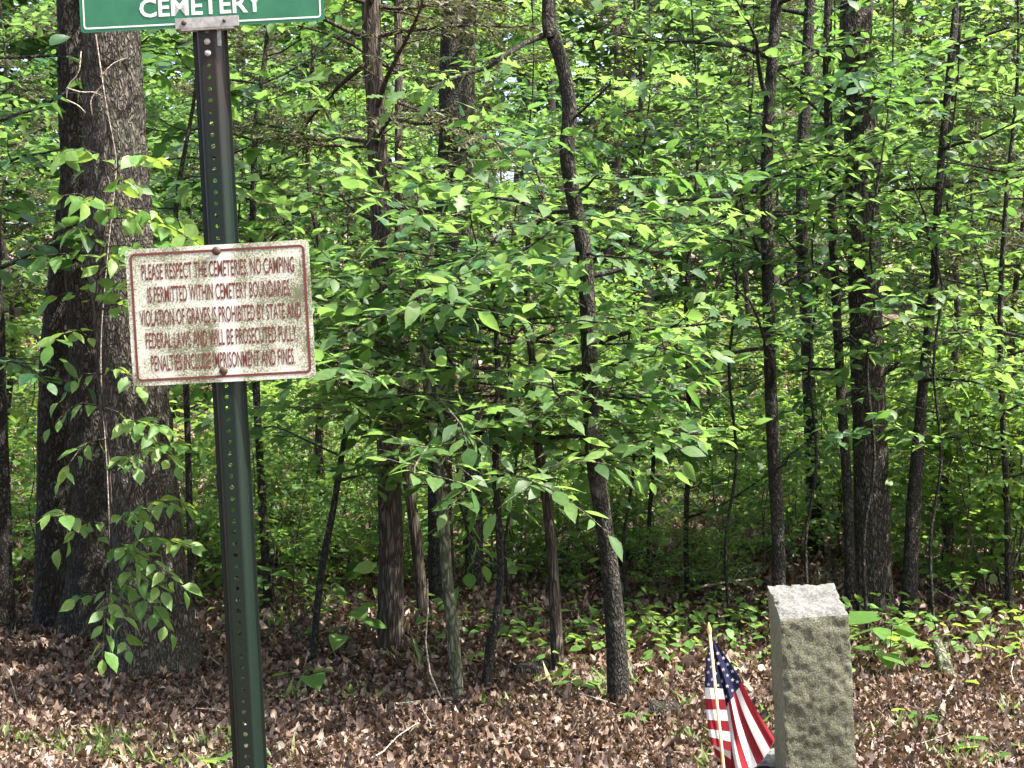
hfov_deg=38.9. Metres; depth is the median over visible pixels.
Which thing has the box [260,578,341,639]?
fallen branch
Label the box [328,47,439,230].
understory tree
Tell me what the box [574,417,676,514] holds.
shrub
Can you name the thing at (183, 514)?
shrub
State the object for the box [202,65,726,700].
sapling
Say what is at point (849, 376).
shrub
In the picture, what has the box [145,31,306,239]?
understory tree
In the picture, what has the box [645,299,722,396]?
shrub
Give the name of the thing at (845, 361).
shrub
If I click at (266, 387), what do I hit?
shrub
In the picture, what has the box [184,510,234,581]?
shrub
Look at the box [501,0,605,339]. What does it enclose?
forest tree
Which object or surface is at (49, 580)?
oak tree
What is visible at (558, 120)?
understory tree
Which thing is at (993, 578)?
shrub
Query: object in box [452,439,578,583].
shrub
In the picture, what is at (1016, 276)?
cedar tree
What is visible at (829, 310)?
shrub
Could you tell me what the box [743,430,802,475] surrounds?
shrub
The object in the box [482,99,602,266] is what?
understory tree
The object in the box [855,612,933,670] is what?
seedling
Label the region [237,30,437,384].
understory tree
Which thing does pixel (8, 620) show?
forest tree
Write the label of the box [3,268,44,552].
shrub
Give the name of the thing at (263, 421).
shrub
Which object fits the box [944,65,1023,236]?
understory tree
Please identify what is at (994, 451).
shrub
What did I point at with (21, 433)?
shrub
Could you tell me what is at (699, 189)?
understory tree
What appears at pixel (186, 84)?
cedar tree
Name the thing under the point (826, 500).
shrub
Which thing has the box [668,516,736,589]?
shrub
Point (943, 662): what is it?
broken stump
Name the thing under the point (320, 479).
shrub
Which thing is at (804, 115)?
forest tree
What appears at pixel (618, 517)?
shrub
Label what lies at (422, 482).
shrub
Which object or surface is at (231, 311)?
sign post
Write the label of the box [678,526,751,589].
fallen branch
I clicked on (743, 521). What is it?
shrub
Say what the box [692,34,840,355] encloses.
understory tree
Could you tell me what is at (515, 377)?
shrub
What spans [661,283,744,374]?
shrub
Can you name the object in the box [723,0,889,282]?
understory tree
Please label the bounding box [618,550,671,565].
fallen log
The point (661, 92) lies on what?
understory tree
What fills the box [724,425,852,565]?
shrub
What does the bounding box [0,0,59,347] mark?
understory tree
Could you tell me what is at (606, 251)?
forest tree
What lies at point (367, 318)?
shrub
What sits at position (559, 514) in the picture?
shrub
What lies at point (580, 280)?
curved tree
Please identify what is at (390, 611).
cedar tree
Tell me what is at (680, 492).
shrub
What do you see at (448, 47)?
forest tree
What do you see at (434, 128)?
understory tree
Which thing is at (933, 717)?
seedling
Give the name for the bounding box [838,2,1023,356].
understory tree
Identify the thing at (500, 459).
shrub
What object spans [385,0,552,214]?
understory tree
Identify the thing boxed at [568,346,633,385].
shrub
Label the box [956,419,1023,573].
shrub
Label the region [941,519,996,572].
shrub
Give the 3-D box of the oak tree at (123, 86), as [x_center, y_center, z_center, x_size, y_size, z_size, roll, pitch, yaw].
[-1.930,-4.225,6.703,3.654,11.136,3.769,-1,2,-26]
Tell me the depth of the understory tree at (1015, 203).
9.55 m
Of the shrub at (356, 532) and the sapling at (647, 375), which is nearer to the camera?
the sapling at (647, 375)
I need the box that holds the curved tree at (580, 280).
[354,0,765,706]
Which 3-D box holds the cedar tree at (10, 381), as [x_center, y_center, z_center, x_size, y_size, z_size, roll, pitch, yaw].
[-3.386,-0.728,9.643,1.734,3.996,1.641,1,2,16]
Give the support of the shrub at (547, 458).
on the ground at (894, 314)
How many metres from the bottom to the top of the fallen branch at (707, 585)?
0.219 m
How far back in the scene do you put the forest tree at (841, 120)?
31.18 m
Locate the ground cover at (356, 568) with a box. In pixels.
[6,328,1023,683]
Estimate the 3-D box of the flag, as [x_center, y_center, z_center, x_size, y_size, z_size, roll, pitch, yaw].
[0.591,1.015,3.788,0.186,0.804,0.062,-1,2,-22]
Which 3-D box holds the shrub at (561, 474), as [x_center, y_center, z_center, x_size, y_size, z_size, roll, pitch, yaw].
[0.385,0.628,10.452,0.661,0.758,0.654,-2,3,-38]
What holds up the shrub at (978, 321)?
on the ground at (894, 314)
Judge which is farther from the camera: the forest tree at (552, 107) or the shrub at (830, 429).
the forest tree at (552, 107)
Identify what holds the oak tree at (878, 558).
on the ground at (894, 314)
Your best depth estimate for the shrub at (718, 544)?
7.61 m
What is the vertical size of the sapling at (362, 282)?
2.160 m
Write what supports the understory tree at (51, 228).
on the ground at (894, 314)
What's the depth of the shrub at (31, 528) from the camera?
7.82 m
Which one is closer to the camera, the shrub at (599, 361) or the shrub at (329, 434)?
the shrub at (329, 434)
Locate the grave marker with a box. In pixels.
[768,583,856,767]
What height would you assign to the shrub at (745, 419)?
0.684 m
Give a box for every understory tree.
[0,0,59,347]
[0,0,59,380]
[0,0,167,241]
[2,125,59,311]
[34,188,56,272]
[140,31,294,417]
[142,25,343,226]
[143,32,300,202]
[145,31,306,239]
[147,16,352,442]
[177,4,367,239]
[195,65,305,240]
[229,53,367,367]
[233,0,403,318]
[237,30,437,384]
[289,60,394,348]
[299,0,439,229]
[318,1,527,343]
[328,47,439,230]
[340,0,597,359]
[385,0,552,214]
[391,50,495,228]
[428,0,595,403]
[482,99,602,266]
[490,24,692,298]
[567,36,673,315]
[605,0,762,292]
[610,0,843,415]
[637,8,844,319]
[648,50,739,299]
[661,0,885,414]
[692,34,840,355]
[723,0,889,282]
[759,0,987,296]
[832,0,938,223]
[835,0,1023,548]
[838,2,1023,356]
[879,47,1001,354]
[900,0,1023,359]
[911,39,1022,289]
[927,104,1023,270]
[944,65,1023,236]
[952,194,1020,290]
[983,88,1023,309]
[993,2,1023,173]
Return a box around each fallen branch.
[3,661,39,725]
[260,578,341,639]
[396,579,444,705]
[677,562,757,591]
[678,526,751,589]
[942,679,955,701]
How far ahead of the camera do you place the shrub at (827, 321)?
17.23 m
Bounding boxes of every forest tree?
[0,232,16,637]
[251,0,603,615]
[428,0,467,603]
[459,0,483,594]
[495,0,682,324]
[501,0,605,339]
[542,0,703,334]
[560,0,935,555]
[595,0,922,585]
[620,0,651,341]
[666,2,879,326]
[678,0,1006,609]
[749,0,1023,614]
[763,1,947,331]
[785,1,936,222]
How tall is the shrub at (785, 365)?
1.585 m
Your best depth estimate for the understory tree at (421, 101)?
24.08 m
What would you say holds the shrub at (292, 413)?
on the ground at (894, 314)
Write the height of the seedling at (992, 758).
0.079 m
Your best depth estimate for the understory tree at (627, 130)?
26.69 m
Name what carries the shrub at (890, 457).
on the ground at (894, 314)
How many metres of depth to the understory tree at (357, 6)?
28.86 m
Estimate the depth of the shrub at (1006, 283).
22.84 m
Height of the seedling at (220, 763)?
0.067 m
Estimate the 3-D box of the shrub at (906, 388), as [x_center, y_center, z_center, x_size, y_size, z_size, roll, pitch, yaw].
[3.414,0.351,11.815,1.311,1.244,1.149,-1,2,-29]
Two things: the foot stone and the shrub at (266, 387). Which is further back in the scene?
the shrub at (266, 387)
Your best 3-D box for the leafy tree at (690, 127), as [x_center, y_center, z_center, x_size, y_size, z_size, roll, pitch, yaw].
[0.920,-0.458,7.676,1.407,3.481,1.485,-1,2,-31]
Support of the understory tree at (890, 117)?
on the ground at (894, 314)
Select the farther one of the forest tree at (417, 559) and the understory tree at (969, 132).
the understory tree at (969, 132)
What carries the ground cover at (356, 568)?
on the ground at (894, 314)
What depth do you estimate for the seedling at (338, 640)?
6.38 m
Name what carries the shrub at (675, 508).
on the ground at (894, 314)
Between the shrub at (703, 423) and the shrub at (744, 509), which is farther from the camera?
the shrub at (703, 423)
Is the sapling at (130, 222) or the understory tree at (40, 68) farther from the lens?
the understory tree at (40, 68)
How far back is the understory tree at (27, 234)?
31.27 m
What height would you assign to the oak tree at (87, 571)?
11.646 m
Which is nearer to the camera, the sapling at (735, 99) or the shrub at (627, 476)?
the sapling at (735, 99)
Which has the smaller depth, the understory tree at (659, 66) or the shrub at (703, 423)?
the shrub at (703, 423)
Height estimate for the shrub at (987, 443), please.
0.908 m
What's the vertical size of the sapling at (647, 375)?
2.403 m
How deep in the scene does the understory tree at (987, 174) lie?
24.89 m
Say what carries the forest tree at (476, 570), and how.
on the ground at (894, 314)
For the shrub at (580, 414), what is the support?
on the ground at (894, 314)
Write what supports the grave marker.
on the ground at (894, 314)
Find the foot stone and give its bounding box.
[725,748,774,767]
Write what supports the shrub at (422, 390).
on the ground at (894, 314)
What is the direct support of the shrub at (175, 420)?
on the ground at (894, 314)
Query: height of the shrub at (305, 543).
1.203 m
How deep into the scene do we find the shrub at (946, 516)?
7.77 m
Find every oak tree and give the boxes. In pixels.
[31,174,71,628]
[52,0,108,646]
[81,30,203,682]
[839,0,894,612]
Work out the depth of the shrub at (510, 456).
8.38 m
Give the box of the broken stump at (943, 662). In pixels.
[931,639,956,677]
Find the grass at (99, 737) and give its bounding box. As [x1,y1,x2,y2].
[0,547,1022,767]
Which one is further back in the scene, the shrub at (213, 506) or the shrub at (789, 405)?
the shrub at (789, 405)
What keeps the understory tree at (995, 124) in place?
on the ground at (894, 314)
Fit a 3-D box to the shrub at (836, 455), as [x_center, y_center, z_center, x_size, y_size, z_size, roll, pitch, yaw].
[2.119,0.425,9.057,1.340,1.553,1.354,2,3,39]
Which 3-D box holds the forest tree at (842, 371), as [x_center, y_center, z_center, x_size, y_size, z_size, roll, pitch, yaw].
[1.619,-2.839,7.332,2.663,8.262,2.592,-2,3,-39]
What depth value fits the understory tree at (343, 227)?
23.23 m
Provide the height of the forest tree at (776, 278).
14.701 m
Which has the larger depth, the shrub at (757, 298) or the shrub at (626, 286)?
the shrub at (757, 298)
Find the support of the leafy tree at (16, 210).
on the ground at (894, 314)
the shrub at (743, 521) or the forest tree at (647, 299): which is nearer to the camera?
the shrub at (743, 521)
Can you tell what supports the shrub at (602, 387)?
on the ground at (894, 314)
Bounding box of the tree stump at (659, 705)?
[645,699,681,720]
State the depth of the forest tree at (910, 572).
7.19 m
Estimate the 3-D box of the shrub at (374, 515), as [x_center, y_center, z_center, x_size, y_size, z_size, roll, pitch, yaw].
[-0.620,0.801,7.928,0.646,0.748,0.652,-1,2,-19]
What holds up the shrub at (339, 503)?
on the ground at (894, 314)
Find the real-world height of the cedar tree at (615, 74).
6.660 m
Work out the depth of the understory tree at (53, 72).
22.37 m
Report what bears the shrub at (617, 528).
on the ground at (894, 314)
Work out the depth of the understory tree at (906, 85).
27.48 m
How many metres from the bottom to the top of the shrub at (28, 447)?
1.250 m
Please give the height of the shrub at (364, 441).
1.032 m
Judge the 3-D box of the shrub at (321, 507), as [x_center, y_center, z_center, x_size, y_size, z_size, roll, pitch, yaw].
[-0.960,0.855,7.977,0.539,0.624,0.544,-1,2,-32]
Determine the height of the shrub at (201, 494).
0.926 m
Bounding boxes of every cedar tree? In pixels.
[0,0,58,548]
[150,25,330,402]
[209,0,563,653]
[321,0,610,545]
[535,0,778,412]
[625,0,846,423]
[887,0,1023,557]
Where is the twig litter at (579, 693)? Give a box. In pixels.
[0,537,1014,767]
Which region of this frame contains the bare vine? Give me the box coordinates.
[66,34,125,628]
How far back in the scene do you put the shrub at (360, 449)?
8.97 m
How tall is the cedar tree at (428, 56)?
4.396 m
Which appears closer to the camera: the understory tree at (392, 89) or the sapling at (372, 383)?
the sapling at (372, 383)
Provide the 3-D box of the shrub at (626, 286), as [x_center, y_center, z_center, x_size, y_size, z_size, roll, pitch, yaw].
[1.195,-0.361,14.809,1.893,2.194,1.912,1,2,34]
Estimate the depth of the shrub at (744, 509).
9.14 m
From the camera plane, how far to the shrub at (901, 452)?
11.90 m
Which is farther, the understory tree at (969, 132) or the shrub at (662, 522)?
the understory tree at (969, 132)
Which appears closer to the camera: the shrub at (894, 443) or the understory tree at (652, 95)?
the shrub at (894, 443)
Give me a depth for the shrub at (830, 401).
10.36 m
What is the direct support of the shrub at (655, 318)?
on the ground at (894, 314)
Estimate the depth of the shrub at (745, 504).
10.39 m
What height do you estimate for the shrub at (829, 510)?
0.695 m
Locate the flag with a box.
[705,622,774,767]
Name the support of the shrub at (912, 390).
on the ground at (894, 314)
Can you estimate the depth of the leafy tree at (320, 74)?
6.89 m
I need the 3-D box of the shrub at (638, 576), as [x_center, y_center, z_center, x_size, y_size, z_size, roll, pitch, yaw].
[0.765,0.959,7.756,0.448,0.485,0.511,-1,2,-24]
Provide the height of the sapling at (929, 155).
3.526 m
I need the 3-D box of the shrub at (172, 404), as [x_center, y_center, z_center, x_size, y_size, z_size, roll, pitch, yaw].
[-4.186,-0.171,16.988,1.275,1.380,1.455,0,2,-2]
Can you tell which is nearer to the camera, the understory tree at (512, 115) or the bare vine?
the bare vine
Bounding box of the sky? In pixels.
[0,0,1014,225]
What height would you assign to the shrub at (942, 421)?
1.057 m
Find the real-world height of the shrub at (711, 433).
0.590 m
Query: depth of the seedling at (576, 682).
5.72 m
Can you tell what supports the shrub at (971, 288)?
on the ground at (894, 314)
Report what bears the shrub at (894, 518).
on the ground at (894, 314)
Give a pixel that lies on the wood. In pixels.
(28, 46)
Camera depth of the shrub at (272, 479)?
9.02 m
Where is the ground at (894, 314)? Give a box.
[0,226,1023,767]
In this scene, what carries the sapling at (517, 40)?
on the ground at (894, 314)
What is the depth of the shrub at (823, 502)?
10.91 m
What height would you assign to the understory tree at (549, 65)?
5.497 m
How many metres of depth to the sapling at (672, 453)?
8.05 m
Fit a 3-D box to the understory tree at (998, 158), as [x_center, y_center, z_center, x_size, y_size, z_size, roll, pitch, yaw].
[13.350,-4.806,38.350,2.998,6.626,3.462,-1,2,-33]
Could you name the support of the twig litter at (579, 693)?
on the ground at (894, 314)
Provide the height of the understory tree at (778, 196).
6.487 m
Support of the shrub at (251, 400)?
on the ground at (894, 314)
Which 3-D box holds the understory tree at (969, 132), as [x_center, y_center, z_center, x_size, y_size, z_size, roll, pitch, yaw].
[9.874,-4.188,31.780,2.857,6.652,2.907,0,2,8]
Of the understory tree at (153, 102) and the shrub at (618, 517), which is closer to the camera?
the shrub at (618, 517)
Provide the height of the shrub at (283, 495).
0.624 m
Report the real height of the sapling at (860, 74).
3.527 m
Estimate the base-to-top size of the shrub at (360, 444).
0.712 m
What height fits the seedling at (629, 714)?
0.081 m
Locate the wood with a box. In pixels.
[0,0,1023,316]
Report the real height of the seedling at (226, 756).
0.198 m
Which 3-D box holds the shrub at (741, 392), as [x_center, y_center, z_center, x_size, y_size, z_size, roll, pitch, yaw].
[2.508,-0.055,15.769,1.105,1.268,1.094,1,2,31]
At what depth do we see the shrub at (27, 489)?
11.08 m
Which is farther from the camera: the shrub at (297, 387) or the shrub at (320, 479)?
the shrub at (297, 387)
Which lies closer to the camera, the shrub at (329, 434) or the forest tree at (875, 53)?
the shrub at (329, 434)
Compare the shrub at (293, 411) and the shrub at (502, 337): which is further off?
the shrub at (502, 337)
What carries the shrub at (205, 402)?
on the ground at (894, 314)
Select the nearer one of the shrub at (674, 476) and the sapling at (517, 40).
the sapling at (517, 40)
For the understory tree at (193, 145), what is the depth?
8.85 m
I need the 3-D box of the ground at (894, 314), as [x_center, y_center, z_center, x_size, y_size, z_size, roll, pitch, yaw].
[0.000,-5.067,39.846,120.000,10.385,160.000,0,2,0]
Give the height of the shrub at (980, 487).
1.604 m
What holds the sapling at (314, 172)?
on the ground at (894, 314)
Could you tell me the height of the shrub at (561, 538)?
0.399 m
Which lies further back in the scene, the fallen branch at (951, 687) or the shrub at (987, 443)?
the shrub at (987, 443)
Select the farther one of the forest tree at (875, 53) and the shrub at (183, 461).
the forest tree at (875, 53)
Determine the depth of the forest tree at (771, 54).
6.75 m
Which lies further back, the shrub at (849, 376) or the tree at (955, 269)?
the shrub at (849, 376)
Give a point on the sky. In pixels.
(659, 35)
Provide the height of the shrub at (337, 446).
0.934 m
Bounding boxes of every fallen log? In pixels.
[511,659,550,674]
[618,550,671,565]
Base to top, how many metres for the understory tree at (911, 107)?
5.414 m
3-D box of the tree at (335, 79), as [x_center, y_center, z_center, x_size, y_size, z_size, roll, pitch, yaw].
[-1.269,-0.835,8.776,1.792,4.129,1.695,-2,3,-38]
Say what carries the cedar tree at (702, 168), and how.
on the ground at (894, 314)
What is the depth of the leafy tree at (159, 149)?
7.37 m
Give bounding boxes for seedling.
[174,750,228,767]
[201,751,271,767]
[271,666,334,690]
[321,590,386,652]
[553,677,599,696]
[616,711,651,721]
[848,611,919,673]
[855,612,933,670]
[891,708,940,721]
[951,736,1023,761]
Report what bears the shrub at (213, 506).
on the ground at (894, 314)
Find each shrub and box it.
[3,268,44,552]
[6,350,38,425]
[6,384,38,516]
[7,403,36,591]
[12,501,35,582]
[17,479,35,503]
[19,425,35,492]
[31,270,183,422]
[169,385,194,408]
[171,222,316,405]
[174,433,208,492]
[174,437,233,558]
[175,422,305,589]
[180,459,265,531]
[181,506,208,566]
[182,389,371,608]
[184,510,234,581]
[190,313,343,454]
[192,409,345,556]
[195,379,337,494]
[208,398,307,504]
[230,370,376,558]
[232,479,306,564]
[247,380,304,425]
[248,411,284,459]
[253,442,376,565]
[267,338,347,420]
[281,480,377,588]
[292,394,376,496]
[299,396,363,459]
[309,442,427,561]
[312,486,350,519]
[326,279,427,399]
[329,415,376,470]
[334,463,458,587]
[340,416,460,556]
[357,430,490,572]
[412,463,427,498]
[414,354,458,418]
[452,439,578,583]
[454,380,625,574]
[478,315,561,380]
[478,327,608,427]
[480,437,514,478]
[506,414,568,502]
[510,486,598,591]
[520,410,684,572]
[529,432,612,515]
[532,512,583,565]
[550,247,714,425]
[554,373,639,462]
[556,363,627,427]
[563,462,666,545]
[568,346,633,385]
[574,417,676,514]
[582,485,671,565]
[587,430,690,549]
[601,298,724,420]
[617,519,700,596]
[641,504,676,535]
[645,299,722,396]
[646,380,838,585]
[655,457,681,490]
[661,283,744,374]
[664,391,766,510]
[667,485,698,519]
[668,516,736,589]
[681,527,766,601]
[689,458,794,547]
[695,424,744,482]
[698,325,798,420]
[705,410,765,465]
[709,419,764,482]
[719,468,789,523]
[720,275,799,359]
[724,389,822,506]
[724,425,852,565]
[731,433,843,551]
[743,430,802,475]
[744,296,849,445]
[744,334,949,558]
[768,474,825,512]
[776,323,918,482]
[786,296,893,418]
[786,396,890,531]
[800,319,920,453]
[801,378,934,509]
[812,289,849,356]
[817,462,904,548]
[820,340,913,437]
[821,366,991,556]
[821,460,840,509]
[822,341,1023,589]
[825,415,909,511]
[829,300,950,456]
[844,225,1023,381]
[852,447,992,569]
[883,323,1023,608]
[884,305,1022,466]
[885,375,984,469]
[886,351,984,485]
[887,359,1023,598]
[888,289,1023,581]
[889,412,925,485]
[899,385,989,487]
[900,368,1023,557]
[905,283,1023,466]
[920,259,1023,373]
[930,321,1018,426]
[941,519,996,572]
[946,305,1022,373]
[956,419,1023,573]
[959,419,1023,469]
[980,275,1021,330]
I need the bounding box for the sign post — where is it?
[79,0,324,767]
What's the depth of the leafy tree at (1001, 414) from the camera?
7.29 m
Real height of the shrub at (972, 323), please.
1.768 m
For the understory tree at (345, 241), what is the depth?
27.49 m
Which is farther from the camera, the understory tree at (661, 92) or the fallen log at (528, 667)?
the understory tree at (661, 92)
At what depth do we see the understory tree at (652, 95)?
33.75 m
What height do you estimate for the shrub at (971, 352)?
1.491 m
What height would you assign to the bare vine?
2.676 m
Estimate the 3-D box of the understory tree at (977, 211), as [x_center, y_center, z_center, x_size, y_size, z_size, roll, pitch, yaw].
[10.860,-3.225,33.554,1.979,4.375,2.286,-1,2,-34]
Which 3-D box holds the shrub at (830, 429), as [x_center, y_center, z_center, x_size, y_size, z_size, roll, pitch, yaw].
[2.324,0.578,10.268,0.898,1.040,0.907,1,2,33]
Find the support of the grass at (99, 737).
on the ground at (894, 314)
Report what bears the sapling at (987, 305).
on the ground at (894, 314)
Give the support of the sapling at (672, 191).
on the ground at (894, 314)
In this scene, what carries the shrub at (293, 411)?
on the ground at (894, 314)
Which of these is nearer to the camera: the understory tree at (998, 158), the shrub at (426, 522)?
the shrub at (426, 522)
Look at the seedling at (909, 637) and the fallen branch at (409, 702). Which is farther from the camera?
the seedling at (909, 637)
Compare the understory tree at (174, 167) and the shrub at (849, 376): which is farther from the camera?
the understory tree at (174, 167)
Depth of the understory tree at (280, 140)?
31.44 m
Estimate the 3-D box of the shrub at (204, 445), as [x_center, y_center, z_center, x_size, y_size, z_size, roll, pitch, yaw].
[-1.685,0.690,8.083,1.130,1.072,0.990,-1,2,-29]
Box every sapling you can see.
[30,147,209,694]
[174,88,620,664]
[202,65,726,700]
[268,168,771,693]
[287,101,769,671]
[364,0,680,608]
[461,300,819,582]
[470,0,781,601]
[575,0,905,620]
[642,0,994,584]
[682,0,1023,643]
[773,0,1023,631]
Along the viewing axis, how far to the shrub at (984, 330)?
10.68 m
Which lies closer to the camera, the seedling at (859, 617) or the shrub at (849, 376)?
the seedling at (859, 617)
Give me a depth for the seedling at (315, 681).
5.87 m
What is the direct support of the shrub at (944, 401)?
on the ground at (894, 314)
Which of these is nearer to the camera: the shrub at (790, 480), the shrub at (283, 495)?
the shrub at (283, 495)
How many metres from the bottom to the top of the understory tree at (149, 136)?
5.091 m
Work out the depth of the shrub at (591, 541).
8.46 m
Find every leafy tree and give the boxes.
[0,1,232,406]
[33,24,345,608]
[142,0,438,608]
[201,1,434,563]
[554,0,825,596]
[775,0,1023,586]
[797,0,1023,612]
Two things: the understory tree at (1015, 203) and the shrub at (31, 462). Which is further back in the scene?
the shrub at (31, 462)
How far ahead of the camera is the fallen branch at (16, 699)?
5.45 m
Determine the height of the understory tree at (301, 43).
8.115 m
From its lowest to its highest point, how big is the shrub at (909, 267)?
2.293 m
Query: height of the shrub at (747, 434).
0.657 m
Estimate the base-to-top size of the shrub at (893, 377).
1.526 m
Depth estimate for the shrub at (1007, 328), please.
8.62 m
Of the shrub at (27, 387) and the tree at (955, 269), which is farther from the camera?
the shrub at (27, 387)

